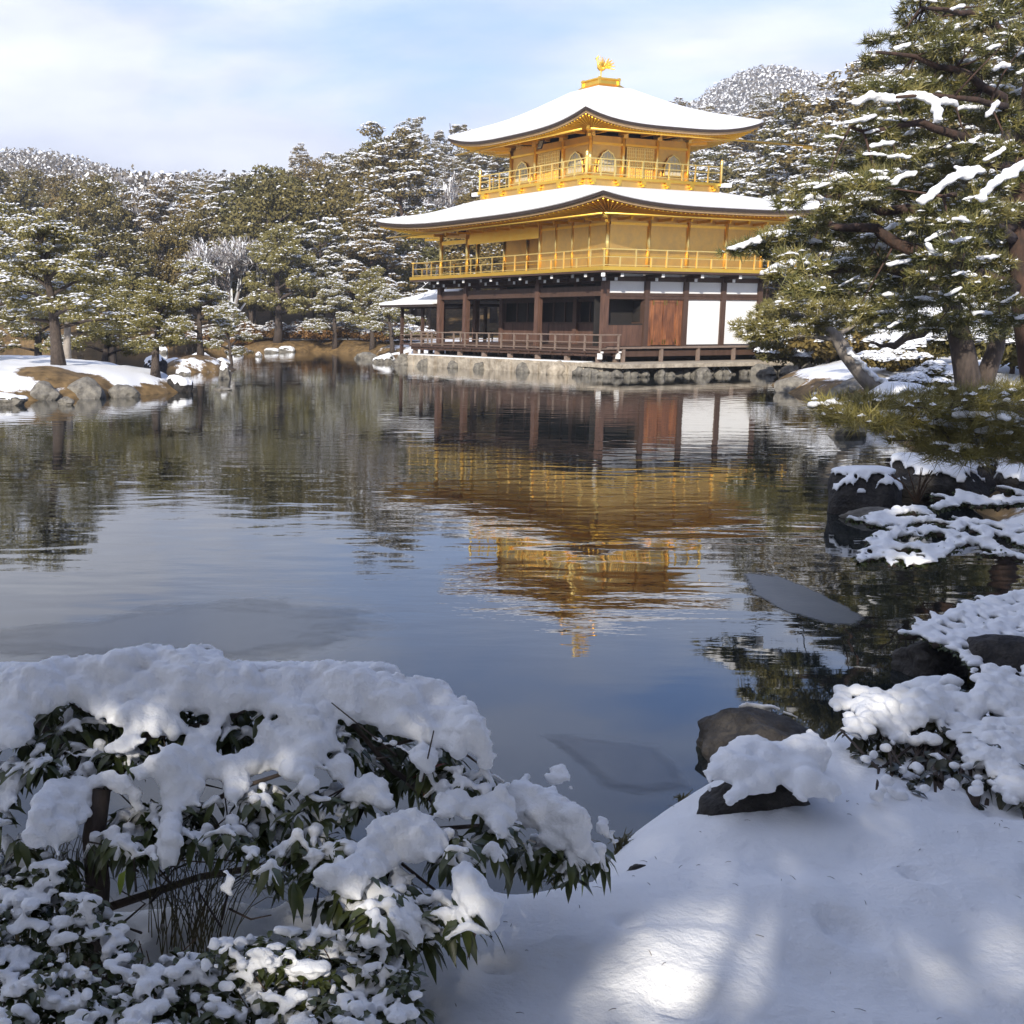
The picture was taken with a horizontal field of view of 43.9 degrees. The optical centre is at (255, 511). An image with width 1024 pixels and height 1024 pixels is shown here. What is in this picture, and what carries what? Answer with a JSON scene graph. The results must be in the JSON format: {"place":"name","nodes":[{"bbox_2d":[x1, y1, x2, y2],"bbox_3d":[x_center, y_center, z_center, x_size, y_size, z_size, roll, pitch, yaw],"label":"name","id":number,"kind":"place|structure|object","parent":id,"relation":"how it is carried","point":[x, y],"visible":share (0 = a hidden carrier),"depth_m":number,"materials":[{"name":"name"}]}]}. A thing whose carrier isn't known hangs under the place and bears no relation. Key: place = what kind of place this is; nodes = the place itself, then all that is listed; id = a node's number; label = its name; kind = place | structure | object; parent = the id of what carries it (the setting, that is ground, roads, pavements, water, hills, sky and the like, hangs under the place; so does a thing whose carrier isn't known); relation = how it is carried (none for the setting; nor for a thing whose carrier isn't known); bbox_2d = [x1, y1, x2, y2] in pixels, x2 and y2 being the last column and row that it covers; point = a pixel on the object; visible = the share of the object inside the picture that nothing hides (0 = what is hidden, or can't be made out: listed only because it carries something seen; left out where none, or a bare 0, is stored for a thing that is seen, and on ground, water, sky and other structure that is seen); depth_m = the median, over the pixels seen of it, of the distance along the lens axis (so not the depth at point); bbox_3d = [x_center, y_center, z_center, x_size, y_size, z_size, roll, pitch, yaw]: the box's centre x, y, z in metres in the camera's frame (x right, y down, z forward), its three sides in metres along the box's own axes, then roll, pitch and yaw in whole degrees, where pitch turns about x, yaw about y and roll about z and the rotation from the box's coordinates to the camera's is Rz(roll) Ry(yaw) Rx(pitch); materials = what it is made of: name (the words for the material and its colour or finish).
{"place":"outdoors","nodes":[
{"label":"outdoors","id":0,"kind":"place"},
{"bbox_2d":[0,0,1021,179],"label":"sky","id":1,"kind":"structure","parent":0,"point":[154,86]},
{"bbox_2d":[0,346,1023,911],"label":"pond water","id":2,"kind":"structure","parent":0,"point":[534,568],"depth_m":12.15,"materials":[{"name":"blue liquid"}]},
{"bbox_2d":[0,600,351,653],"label":"ice sheet","id":3,"kind":"object","parent":2,"relation":"on","point":[241,629],"visible":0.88,"depth_m":8.77,"materials":[{"name":"ice"}]},
{"bbox_2d":[556,738,676,788],"bbox_3d":[1.818,1.262,6.162,0.608,0.008,0.882,0,9,0],"label":"ice sheet","id":4,"kind":"object","parent":2,"relation":"on","point":[628,765],"visible":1,"depth_m":6.14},
{"bbox_2d":[696,702,822,762],"bbox_3d":[2.577,1.188,6.248,0.647,0.360,0.549,0,9,0],"label":"rock","id":5,"kind":"object","parent":2,"relation":"in","point":[723,727],"visible":0.41,"depth_m":6.21,"materials":[{"name":"grey"}]},
{"bbox_2d":[774,377,805,392],"bbox_3d":[16.712,-3.821,37.804,1.261,0.711,1.068,5,10,30],"label":"rock","id":6,"kind":"object","parent":2,"relation":"in","point":[786,385],"visible":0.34,"depth_m":37.51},
{"bbox_2d":[745,573,863,624],"bbox_3d":[4.305,0.684,9.846,0.658,0.008,2.241,0,9,0],"label":"ice sheet","id":7,"kind":"object","parent":2,"relation":"on","point":[786,595],"visible":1,"depth_m":9.71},
{"bbox_2d":[827,465,902,513],"bbox_3d":[7.002,-0.176,14.160,0.773,0.724,0.676,0,9,0],"label":"rock","id":8,"kind":"object","parent":2,"relation":"in","point":[852,487],"visible":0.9,"depth_m":13.94,"materials":[{"name":"black"}]},
{"bbox_2d":[891,640,968,677],"bbox_3d":[4.280,0.919,7.748,0.440,0.246,0.393,0,9,0],"label":"rock","id":9,"kind":"object","parent":2,"relation":"on","point":[919,658],"visible":0.71,"depth_m":7.62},
{"bbox_2d":[0,82,1023,1023],"bbox_3d":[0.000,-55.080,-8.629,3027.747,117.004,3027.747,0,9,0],"label":"ground","id":10,"kind":"structure","parent":0,"point":[930,930],"depth_m":3.42,"materials":[{"name":"snow"}]},
{"bbox_2d":[0,197,34,311],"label":"garden pine","id":11,"kind":"object","parent":10,"relation":"on","point":[19,301],"visible":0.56,"depth_m":43.30,"materials":[{"name":"green"}]},
{"bbox_2d":[0,169,44,294],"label":"evergreen tree","id":12,"kind":"object","parent":10,"relation":"on","point":[22,194],"visible":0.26,"depth_m":120.10,"materials":[{"name":"green plant"}]},
{"bbox_2d":[13,165,48,207],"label":"evergreen tree","id":13,"kind":"object","parent":10,"relation":"on","point":[36,173],"visible":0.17,"depth_m":154.79,"materials":[{"name":"green plant"}]},
{"bbox_2d":[0,273,79,355],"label":"garden pine","id":14,"kind":"object","parent":10,"relation":"on","point":[37,334],"visible":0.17,"depth_m":60.74,"materials":[{"name":"green"}]},
{"bbox_2d":[30,381,61,400],"bbox_3d":[-5.945,-3.342,34.308,1.022,0.676,0.882,0,9,0],"label":"rock","id":15,"kind":"object","parent":10,"relation":"on","point":[42,390],"visible":0.53,"depth_m":34.01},
{"bbox_2d":[36,174,82,208],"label":"evergreen tree","id":16,"kind":"object","parent":10,"relation":"on","point":[54,186],"visible":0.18,"depth_m":149.69,"materials":[{"name":"green plant"}]},
{"bbox_2d":[21,245,119,358],"bbox_3d":[-6.970,-7.686,45.948,4.038,4.530,4.110,0,9,0],"label":"pine tree","id":17,"kind":"object","parent":10,"relation":"on","point":[66,317],"visible":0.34,"depth_m":45.58,"materials":[{"name":"green needle"},{"name":"snow"},{"name":"brown bark"}]},
{"bbox_2d":[0,207,145,364],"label":"garden pine","id":18,"kind":"object","parent":10,"relation":"on","point":[47,291],"visible":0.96,"depth_m":37.38,"materials":[{"name":"green needle"},{"name":"snow"},{"name":"bark"}]},
{"bbox_2d":[33,195,132,332],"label":"evergreen tree","id":19,"kind":"object","parent":10,"relation":"on","point":[93,214],"visible":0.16,"depth_m":103.72,"materials":[{"name":"green plant"}]},
{"bbox_2d":[67,376,105,398],"bbox_3d":[-4.860,-3.438,34.841,1.164,0.815,0.926,0,9,0],"label":"rock","id":20,"kind":"object","parent":10,"relation":"on","point":[87,387],"visible":0.56,"depth_m":34.63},
{"bbox_2d":[46,178,138,315],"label":"evergreen tree","id":21,"kind":"object","parent":10,"relation":"on","point":[101,186],"visible":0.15,"depth_m":111.08,"materials":[{"name":"green plant"}]},
{"bbox_2d":[34,270,152,361],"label":"garden pine","id":22,"kind":"object","parent":10,"relation":"on","point":[121,295],"visible":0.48,"depth_m":53.59,"materials":[{"name":"green"}]},
{"bbox_2d":[55,225,158,349],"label":"evergreen tree","id":23,"kind":"object","parent":10,"relation":"on","point":[139,268],"visible":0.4,"depth_m":89.20,"materials":[{"name":"green plant"}]},
{"bbox_2d":[108,384,140,397],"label":"rock","id":24,"kind":"object","parent":10,"relation":"on","point":[119,391],"visible":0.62,"depth_m":35.26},
{"bbox_2d":[87,184,185,315],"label":"bare tree","id":25,"kind":"object","parent":10,"relation":"on","point":[137,212],"visible":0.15,"depth_m":113.04,"materials":[{"name":"white plant"}]},
{"bbox_2d":[94,276,201,377],"bbox_3d":[-3.228,-5.769,38.405,3.724,3.258,3.660,-6,11,-36],"label":"garden pine","id":26,"kind":"object","parent":10,"relation":"on","point":[157,301],"visible":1,"depth_m":38.35,"materials":[{"name":"green"}]},
{"bbox_2d":[119,222,195,328],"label":"evergreen tree","id":27,"kind":"object","parent":10,"relation":"on","point":[163,271],"visible":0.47,"depth_m":98.89,"materials":[{"name":"green plant"}]},
{"bbox_2d":[112,179,213,331],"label":"pine tree","id":28,"kind":"object","parent":10,"relation":"on","point":[158,205],"visible":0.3,"depth_m":105.22,"materials":[{"name":"green plant"}]},
{"bbox_2d":[7,833,324,974],"bbox_3d":[-0.291,1.082,3.301,0.983,0.537,0.351,0,9,0],"label":"sedge clump","id":29,"kind":"object","parent":10,"relation":"on","point":[201,924],"visible":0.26,"depth_m":3.26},
{"bbox_2d":[138,183,205,311],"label":"snowy tree","id":30,"kind":"object","parent":10,"relation":"on","point":[198,196],"visible":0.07,"depth_m":121.61,"materials":[{"name":"green plant"}]},
{"bbox_2d":[167,375,192,391],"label":"rock","id":31,"kind":"object","parent":10,"relation":"on","point":[177,383],"visible":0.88,"depth_m":37.79,"materials":[{"name":"white"}]},
{"bbox_2d":[159,207,236,324],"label":"evergreen tree","id":32,"kind":"object","parent":10,"relation":"on","point":[195,226],"visible":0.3,"depth_m":100.08,"materials":[{"name":"green plant"}]},
{"bbox_2d":[162,256,235,355],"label":"garden pine","id":33,"kind":"object","parent":10,"relation":"on","point":[201,285],"visible":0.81,"depth_m":53.86,"materials":[{"name":"green"}]},
{"bbox_2d":[160,179,240,311],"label":"snowy tree","id":34,"kind":"object","parent":10,"relation":"on","point":[221,186],"visible":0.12,"depth_m":106.40,"materials":[{"name":"green plant"}]},
{"bbox_2d":[0,858,435,1023],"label":"shrub","id":35,"kind":"object","parent":10,"relation":"on","point":[40,896],"visible":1,"depth_m":2.65,"materials":[{"name":"white plant"}]},
{"bbox_2d":[203,297,262,362],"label":"garden pine","id":36,"kind":"object","parent":10,"relation":"on","point":[227,306],"visible":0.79,"depth_m":62.93,"materials":[{"name":"green"}]},
{"bbox_2d":[176,235,301,348],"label":"bare tree","id":37,"kind":"object","parent":10,"relation":"on","point":[224,261],"visible":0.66,"depth_m":87.96,"materials":[{"name":"white plant"}]},
{"bbox_2d":[217,264,288,323],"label":"evergreen tree","id":38,"kind":"object","parent":10,"relation":"on","point":[243,293],"visible":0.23,"depth_m":92.36,"materials":[{"name":"green plant"}]},
{"bbox_2d":[212,163,323,246],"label":"evergreen tree","id":39,"kind":"object","parent":10,"relation":"on","point":[232,207],"visible":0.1,"depth_m":101.09,"materials":[{"name":"green plant"}]},
{"bbox_2d":[212,172,334,323],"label":"evergreen tree","id":40,"kind":"object","parent":10,"relation":"on","point":[280,204],"visible":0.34,"depth_m":92.27,"materials":[{"name":"green plant"}]},
{"bbox_2d":[239,221,335,342],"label":"garden pine","id":41,"kind":"object","parent":10,"relation":"on","point":[275,252],"visible":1,"depth_m":84.86,"materials":[{"name":"green"}]},
{"bbox_2d":[251,183,345,336],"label":"evergreen tree","id":42,"kind":"object","parent":10,"relation":"on","point":[315,195],"visible":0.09,"depth_m":95.79,"materials":[{"name":"green plant"}]},
{"bbox_2d":[285,143,315,178],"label":"pine tree","id":43,"kind":"object","parent":10,"relation":"on","point":[297,158],"visible":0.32,"depth_m":168.80,"materials":[{"name":"green plant"}]},
{"bbox_2d":[0,643,618,984],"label":"shrub","id":44,"kind":"object","parent":10,"relation":"on","point":[123,710],"visible":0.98,"depth_m":3.13,"materials":[{"name":"white plant"}]},
{"bbox_2d":[293,155,332,184],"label":"evergreen tree","id":45,"kind":"object","parent":10,"relation":"on","point":[302,173],"visible":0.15,"depth_m":149.34,"materials":[{"name":"green plant"}]},
{"bbox_2d":[283,216,358,339],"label":"snowy tree","id":46,"kind":"object","parent":10,"relation":"on","point":[321,268],"visible":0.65,"depth_m":88.90,"materials":[{"name":"green plant"}]},
{"bbox_2d":[304,167,353,205],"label":"evergreen tree","id":47,"kind":"object","parent":10,"relation":"on","point":[330,189],"visible":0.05,"depth_m":107.87,"materials":[{"name":"green plant"}]},
{"bbox_2d":[301,275,363,348],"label":"garden pine","id":48,"kind":"object","parent":10,"relation":"on","point":[336,296],"visible":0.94,"depth_m":84.31,"materials":[{"name":"green"}]},
{"bbox_2d":[320,152,366,190],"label":"pine tree","id":49,"kind":"object","parent":10,"relation":"on","point":[336,167],"visible":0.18,"depth_m":139.53,"materials":[{"name":"green plant"}]},
{"bbox_2d":[307,188,403,338],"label":"evergreen tree","id":50,"kind":"object","parent":10,"relation":"on","point":[347,225],"visible":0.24,"depth_m":95.17,"materials":[{"name":"green plant"}]},
{"bbox_2d":[318,192,430,338],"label":"pine tree","id":51,"kind":"object","parent":10,"relation":"on","point":[375,249],"visible":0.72,"depth_m":87.25,"materials":[{"name":"green plant"}]},
{"bbox_2d":[343,265,407,350],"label":"garden pine","id":52,"kind":"object","parent":10,"relation":"on","point":[372,286],"visible":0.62,"depth_m":79.91,"materials":[{"name":"green"}]},
{"bbox_2d":[351,133,431,195],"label":"evergreen tree","id":53,"kind":"object","parent":10,"relation":"on","point":[369,146],"visible":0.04,"depth_m":141.74,"materials":[{"name":"green plant"}]},
{"bbox_2d":[359,283,425,352],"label":"garden pine","id":54,"kind":"object","parent":10,"relation":"on","point":[386,293],"visible":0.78,"depth_m":75.00,"materials":[{"name":"green"}]},
{"bbox_2d":[339,121,446,325],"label":"pine tree","id":55,"kind":"object","parent":10,"relation":"on","point":[395,181],"visible":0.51,"depth_m":100.52,"materials":[{"name":"green plant"}]},
{"bbox_2d":[356,211,459,312],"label":"tree","id":56,"kind":"object","parent":10,"relation":"on","point":[417,265],"visible":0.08,"depth_m":92.93,"materials":[{"name":"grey plant"}]},
{"bbox_2d":[394,116,444,170],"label":"pine tree","id":57,"kind":"object","parent":10,"relation":"on","point":[416,124],"visible":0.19,"depth_m":172.60,"materials":[{"name":"green plant"}]},
{"bbox_2d":[0,64,847,200],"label":"wood","id":58,"kind":"object","parent":10,"relation":"on","point":[723,92],"visible":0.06,"depth_m":545.17,"materials":[{"name":"white plant"}]},
{"bbox_2d":[386,206,464,329],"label":"evergreen tree","id":59,"kind":"object","parent":10,"relation":"on","point":[426,252],"visible":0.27,"depth_m":92.61,"materials":[{"name":"green plant"}]},
{"bbox_2d":[380,171,494,209],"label":"bare tree","id":60,"kind":"object","parent":10,"relation":"on","point":[446,200],"visible":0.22,"depth_m":117.35,"materials":[{"name":"white plant"}]},
{"bbox_2d":[428,124,467,177],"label":"snowy tree","id":61,"kind":"object","parent":10,"relation":"on","point":[444,153],"visible":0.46,"depth_m":180.86,"materials":[{"name":"snow"}]},
{"bbox_2d":[423,238,502,336],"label":"evergreen tree","id":62,"kind":"object","parent":10,"relation":"on","point":[487,250],"visible":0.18,"depth_m":90.11,"materials":[{"name":"green plant"}]},
{"bbox_2d":[446,129,489,194],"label":"pine tree","id":63,"kind":"object","parent":10,"relation":"on","point":[460,168],"visible":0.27,"depth_m":158.06,"materials":[{"name":"green plant"}]},
{"bbox_2d":[453,181,507,322],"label":"evergreen tree","id":64,"kind":"object","parent":10,"relation":"on","point":[468,198],"visible":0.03,"depth_m":105.53,"materials":[{"name":"green plant"}]},
{"bbox_2d":[461,154,508,194],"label":"snowy tree","id":65,"kind":"object","parent":10,"relation":"on","point":[492,166],"visible":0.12,"depth_m":139.02,"materials":[{"name":"white plant"}]},
{"bbox_2d":[407,353,804,377],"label":"stone platform","id":66,"kind":"structure","parent":10,"relation":"on","point":[634,369],"depth_m":50.05,"materials":[{"name":"white"}]},
{"bbox_2d":[379,288,498,353],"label":"fishing pavilion","id":67,"kind":"structure","parent":66,"relation":"on","point":[424,301],"depth_m":62.69,"materials":[{"name":"brown wood"}]},
{"bbox_2d":[376,76,846,362],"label":"golden pavilion","id":68,"kind":"structure","parent":66,"relation":"on","point":[605,221],"depth_m":52.34,"materials":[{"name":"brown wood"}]},
{"bbox_2d":[503,299,640,344],"bbox_3d":[14.048,-8.582,55.230,0.160,1.980,9.570,-4,10,-25],"label":"window frame","id":69,"kind":"structure","parent":68,"relation":"in","point":[565,301],"depth_m":56.04,"materials":[{"name":"brown wood"}]},
{"bbox_2d":[650,299,665,344],"bbox_3d":[16.773,-7.918,51.120,0.690,1.880,0.092,-4,10,-25],"label":"door","id":70,"kind":"structure","parent":68,"relation":"in","point":[658,305],"depth_m":51.10,"materials":[{"name":"brown wood"}]},
{"bbox_2d":[663,300,677,344],"bbox_3d":[17.404,-7.963,51.410,0.690,1.880,0.092,-4,10,-25],"label":"door","id":71,"kind":"structure","parent":68,"relation":"in","point":[671,306],"depth_m":51.41,"materials":[{"name":"brown wood"}]},
{"bbox_2d":[693,145,735,178],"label":"pine tree","id":72,"kind":"object","parent":10,"relation":"on","point":[724,154],"visible":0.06,"depth_m":108.50,"materials":[{"name":"green plant"}]},
{"bbox_2d":[727,154,756,191],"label":"cedar tree","id":73,"kind":"object","parent":10,"relation":"on","point":[747,162],"visible":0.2,"depth_m":84.92,"materials":[{"name":"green plant"}]},
{"bbox_2d":[708,108,776,165],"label":"snowy tree","id":74,"kind":"object","parent":10,"relation":"on","point":[734,153],"visible":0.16,"depth_m":129.73,"materials":[{"name":"snow"}]},
{"bbox_2d":[741,92,782,149],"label":"pine tree","id":75,"kind":"object","parent":10,"relation":"on","point":[766,102],"visible":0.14,"depth_m":172.61,"materials":[{"name":"white plant"}]},
{"bbox_2d":[697,729,841,815],"bbox_3d":[1.828,0.973,4.399,0.455,0.328,0.723,3,9,18],"label":"rock","id":76,"kind":"object","parent":10,"relation":"on","point":[756,772],"visible":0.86,"depth_m":4.27,"materials":[{"name":"white"}]},
{"bbox_2d":[729,91,819,227],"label":"pine tree","id":77,"kind":"object","parent":10,"relation":"on","point":[781,125],"visible":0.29,"depth_m":70.18,"materials":[{"name":"green plant"}]},
{"bbox_2d":[754,340,840,369],"bbox_3d":[20.917,-6.089,46.802,3.578,1.910,2.824,3,9,19],"label":"shrub","id":78,"kind":"object","parent":10,"relation":"on","point":[795,356],"visible":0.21,"depth_m":46.20,"materials":[{"name":"green plant"}]},
{"bbox_2d":[726,286,899,391],"bbox_3d":[13.931,-4.273,30.727,4.526,2.974,3.362,0,9,0],"label":"pine tree","id":79,"kind":"object","parent":10,"relation":"on","point":[821,320],"visible":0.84,"depth_m":30.37,"materials":[{"name":"green plant"}]},
{"bbox_2d":[763,144,865,293],"bbox_3d":[26.160,-12.473,56.638,6.374,8.740,5.159,5,10,31],"label":"pine tree","id":80,"kind":"object","parent":10,"relation":"on","point":[801,166],"visible":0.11,"depth_m":56.11,"materials":[{"name":"green plant"}]},
{"bbox_2d":[769,317,886,363],"bbox_3d":[20.474,-6.081,43.554,3.566,2.305,3.706,0,9,1],"label":"shrub","id":81,"kind":"object","parent":10,"relation":"on","point":[826,349],"visible":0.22,"depth_m":43.08,"materials":[{"name":"green plant"}]},
{"bbox_2d":[763,37,927,199],"bbox_3d":[31.796,-17.165,65.755,10.990,15.152,11.467,-5,10,-29],"label":"pine tree","id":82,"kind":"object","parent":10,"relation":"on","point":[839,101],"visible":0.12,"depth_m":64.20,"materials":[{"name":"green plant"}]},
{"bbox_2d":[789,190,922,301],"bbox_3d":[25.945,-10.317,53.125,5.001,7.155,4.426,-4,10,-21],"label":"snowy tree","id":83,"kind":"object","parent":10,"relation":"on","point":[828,255],"visible":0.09,"depth_m":52.33,"materials":[{"name":"green plant"}]},
{"bbox_2d":[714,0,1023,383],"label":"pine tree","id":84,"kind":"object","parent":10,"relation":"on","point":[978,209],"visible":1,"depth_m":18.07,"materials":[{"name":"green plant"}]},
{"bbox_2d":[796,30,987,254],"bbox_3d":[31.136,-15.797,58.493,10.624,14.566,8.598,1,9,6],"label":"pine tree","id":85,"kind":"object","parent":10,"relation":"on","point":[846,126],"visible":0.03,"depth_m":57.97,"materials":[{"name":"green plant"}]},
{"bbox_2d":[857,338,933,371],"bbox_3d":[18.667,-4.445,35.763,2.059,1.281,1.981,0,9,-2],"label":"shrub","id":86,"kind":"object","parent":10,"relation":"on","point":[904,356],"visible":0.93,"depth_m":35.42,"materials":[{"name":"white plant"}]},
{"bbox_2d":[794,372,1023,477],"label":"pine tree","id":87,"kind":"object","parent":10,"relation":"on","point":[984,423],"visible":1,"depth_m":10.44,"materials":[{"name":"green plant"}]},
{"bbox_2d":[869,323,950,359],"bbox_3d":[20.491,-5.056,37.689,2.576,1.665,2.676,-1,9,-7],"label":"shrub","id":88,"kind":"object","parent":10,"relation":"on","point":[919,343],"visible":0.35,"depth_m":36.99,"materials":[{"name":"white plant"}]},
{"bbox_2d":[887,359,954,389],"bbox_3d":[17.507,-3.382,31.779,2.147,1.146,1.695,6,11,33],"label":"shrub","id":89,"kind":"object","parent":10,"relation":"on","point":[932,370],"visible":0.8,"depth_m":31.57,"materials":[{"name":"white plant"}]},
{"bbox_2d":[829,663,1023,818],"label":"shrub","id":90,"kind":"object","parent":10,"relation":"on","point":[950,712],"visible":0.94,"depth_m":4.78,"materials":[{"name":"white plant"}]},
{"bbox_2d":[845,485,1023,532],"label":"creeping shrub","id":91,"kind":"object","parent":10,"relation":"on","point":[912,515],"visible":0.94,"depth_m":9.52,"materials":[{"name":"white plant"}]},
{"bbox_2d":[851,521,1023,568],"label":"creeping shrub","id":92,"kind":"object","parent":10,"relation":"on","point":[886,547],"visible":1,"depth_m":8.96,"materials":[{"name":"white plant"}]},
{"bbox_2d":[853,0,1023,258],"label":"pine tree","id":93,"kind":"object","parent":10,"relation":"on","point":[986,35],"visible":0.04,"depth_m":53.21,"materials":[{"name":"green plant"}]},
{"bbox_2d":[870,248,1014,389],"bbox_3d":[14.205,-3.849,24.698,3.616,3.150,5.660,4,10,23],"label":"pine tree","id":94,"kind":"object","parent":10,"relation":"on","point":[963,351],"visible":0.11,"depth_m":24.66,"materials":[{"name":"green plant"}]},
{"bbox_2d":[890,452,1000,507],"bbox_3d":[8.405,-0.398,14.938,1.341,0.706,1.085,-5,10,-28],"label":"rock","id":95,"kind":"object","parent":10,"relation":"on","point":[950,479],"visible":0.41,"depth_m":14.59,"materials":[{"name":"black"}]},
{"bbox_2d":[891,43,1022,256],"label":"snowy tree","id":96,"kind":"object","parent":10,"relation":"on","point":[973,130],"visible":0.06,"depth_m":49.83,"materials":[{"name":"green plant"}]},
{"bbox_2d":[898,589,1023,669],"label":"creeping shrub","id":97,"kind":"object","parent":10,"relation":"on","point":[1002,614],"visible":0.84,"depth_m":7.74,"materials":[{"name":"white plant"}]},
{"bbox_2d":[924,307,1018,373],"bbox_3d":[20.264,-4.508,32.740,3.706,2.305,3.566,-4,10,-25],"label":"shrub","id":98,"kind":"object","parent":10,"relation":"on","point":[1010,355],"visible":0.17,"depth_m":32.54,"materials":[{"name":"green plant"}]},
{"bbox_2d":[966,634,1023,675],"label":"rock","id":99,"kind":"object","parent":10,"relation":"on","point":[999,650],"visible":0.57,"depth_m":7.21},
{"bbox_2d":[994,463,1023,495],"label":"rock","id":100,"kind":"object","parent":10,"relation":"on","point":[1010,476],"visible":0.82,"depth_m":14.04,"materials":[{"name":"white"}]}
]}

